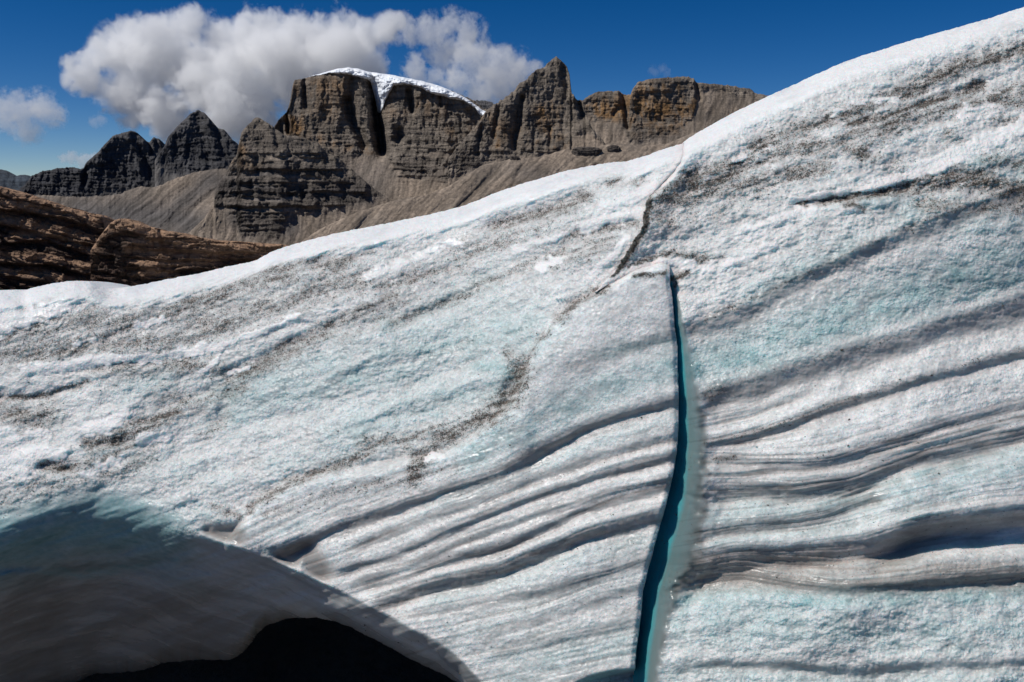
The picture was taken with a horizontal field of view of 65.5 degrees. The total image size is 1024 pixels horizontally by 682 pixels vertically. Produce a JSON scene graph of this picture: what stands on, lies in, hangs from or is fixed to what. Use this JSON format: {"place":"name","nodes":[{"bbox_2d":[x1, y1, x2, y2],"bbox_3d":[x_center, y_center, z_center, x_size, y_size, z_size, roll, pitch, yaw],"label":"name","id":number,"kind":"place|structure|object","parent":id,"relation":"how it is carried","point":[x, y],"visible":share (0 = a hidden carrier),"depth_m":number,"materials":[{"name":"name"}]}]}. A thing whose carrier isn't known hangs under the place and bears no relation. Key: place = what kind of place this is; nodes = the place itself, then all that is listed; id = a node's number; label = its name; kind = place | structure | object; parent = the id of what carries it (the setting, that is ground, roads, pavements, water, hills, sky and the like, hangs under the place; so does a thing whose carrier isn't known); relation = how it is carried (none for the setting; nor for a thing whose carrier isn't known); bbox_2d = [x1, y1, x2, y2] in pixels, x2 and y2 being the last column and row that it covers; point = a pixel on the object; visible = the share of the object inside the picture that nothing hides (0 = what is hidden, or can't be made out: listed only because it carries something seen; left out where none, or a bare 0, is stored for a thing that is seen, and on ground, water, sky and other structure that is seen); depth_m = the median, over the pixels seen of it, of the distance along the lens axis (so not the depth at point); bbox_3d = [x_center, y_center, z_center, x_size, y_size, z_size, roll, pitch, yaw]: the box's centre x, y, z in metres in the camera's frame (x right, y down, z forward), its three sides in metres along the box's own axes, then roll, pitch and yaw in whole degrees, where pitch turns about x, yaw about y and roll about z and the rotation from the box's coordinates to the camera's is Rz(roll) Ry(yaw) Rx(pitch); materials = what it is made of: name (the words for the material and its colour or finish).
{"place":"outdoors","nodes":[
{"label":"outdoors","id":0,"kind":"place"},
{"bbox_2d":[0,169,30,189],"bbox_3d":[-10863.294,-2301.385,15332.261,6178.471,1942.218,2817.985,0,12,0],"label":"mountain","id":1,"kind":"structure","parent":0,"point":[8,179],"depth_m":14198.36,"materials":[{"name":"grey stone"}]},
{"bbox_2d":[0,186,113,289],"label":"rock outcrop","id":2,"kind":"object","parent":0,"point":[43,241],"visible":0.42,"depth_m":30.08,"materials":[{"name":"stone"}]},
{"bbox_2d":[18,131,164,197],"bbox_3d":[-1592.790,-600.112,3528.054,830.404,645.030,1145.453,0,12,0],"label":"mountain","id":3,"kind":"structure","parent":0,"point":[121,163],"depth_m":3382.91,"materials":[{"name":"grey stone"}]},
{"bbox_2d":[36,168,226,233],"bbox_3d":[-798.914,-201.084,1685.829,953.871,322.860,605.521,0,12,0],"label":"scree slope","id":4,"kind":"structure","parent":0,"point":[182,204],"depth_m":1655.00,"materials":[{"name":"gravel"}]},
{"bbox_2d":[155,110,237,186],"bbox_3d":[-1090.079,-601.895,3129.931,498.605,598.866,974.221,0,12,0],"label":"mountain","id":5,"kind":"structure","parent":0,"point":[197,140],"depth_m":3056.84,"materials":[{"name":"grey stone"}]},
{"bbox_2d":[77,617,456,681],"bbox_3d":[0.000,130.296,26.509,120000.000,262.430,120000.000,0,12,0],"label":"ground","id":6,"kind":"structure","parent":0,"point":[299,650],"depth_m":8.45,"materials":[{"name":"black"}]},
{"bbox_2d":[91,218,288,285],"bbox_3d":[-8.106,-2.002,26.544,7.633,4.438,9.755,0,12,0],"label":"rock outcrop","id":7,"kind":"object","parent":6,"relation":"on","point":[130,252],"visible":0.19,"depth_m":23.02,"materials":[{"name":"stone"}]},
{"bbox_2d":[187,117,390,245],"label":"mountain","id":8,"kind":"structure","parent":0,"point":[274,186],"depth_m":1494.19,"materials":[{"name":"grey stone"}]},
{"bbox_2d":[0,143,683,681],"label":"glacier","id":9,"kind":"object","parent":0,"point":[142,563],"visible":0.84,"depth_m":5.10,"materials":[{"name":"white ice"}]},
{"bbox_2d":[0,40,1023,681],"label":"grit","id":10,"kind":"object","parent":9,"relation":"on","point":[634,248],"visible":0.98,"depth_m":4.82,"materials":[{"name":"grey gravel"}]},
{"bbox_2d":[274,67,487,200],"bbox_3d":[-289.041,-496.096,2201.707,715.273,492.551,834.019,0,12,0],"label":"mountain","id":11,"kind":"structure","parent":0,"point":[392,137],"depth_m":2092.99,"materials":[{"name":"grey stone"}]},
{"bbox_2d":[476,100,492,108],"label":"mountain","id":12,"kind":"structure","parent":0,"point":[482,104],"depth_m":2337.74,"materials":[{"name":"grey stone"}]},
{"bbox_2d":[300,132,697,242],"bbox_3d":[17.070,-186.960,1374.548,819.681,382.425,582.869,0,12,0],"label":"scree slope","id":13,"kind":"structure","parent":0,"point":[482,181],"depth_m":1351.79,"materials":[{"name":"gravel"}]},
{"bbox_2d":[510,156,518,159],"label":"rock","id":14,"kind":"object","parent":13,"relation":"on","point":[514,157],"visible":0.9,"depth_m":1387.82,"materials":[{"name":"grey stone"}]},
{"bbox_2d":[571,147,601,155],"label":"rock","id":15,"kind":"object","parent":13,"relation":"on","point":[584,151],"visible":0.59,"depth_m":1391.63,"materials":[{"name":"grey stone"}]},
{"bbox_2d":[606,145,620,151],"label":"rock","id":16,"kind":"object","parent":13,"relation":"on","point":[613,148],"visible":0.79,"depth_m":1395.13,"materials":[{"name":"grey stone"}]},
{"bbox_2d":[0,0,1023,175],"label":"sky","id":17,"kind":"structure","parent":0,"point":[76,75],"materials":[{"name":"blue"}]},
{"bbox_2d":[448,56,605,185],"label":"mountain","id":18,"kind":"structure","parent":0,"point":[539,112],"depth_m":1807.18,"materials":[{"name":"grey stone"}]},
{"bbox_2d":[580,76,766,146],"bbox_3d":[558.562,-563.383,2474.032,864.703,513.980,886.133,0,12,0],"label":"mountain","id":19,"kind":"structure","parent":0,"point":[656,111],"depth_m":2456.28,"materials":[{"name":"brown stone"}]},
{"bbox_2d":[566,7,1023,681],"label":"glacier","id":20,"kind":"object","parent":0,"point":[920,605],"visible":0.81,"depth_m":4.36,"materials":[{"name":"white ice"}]}
]}

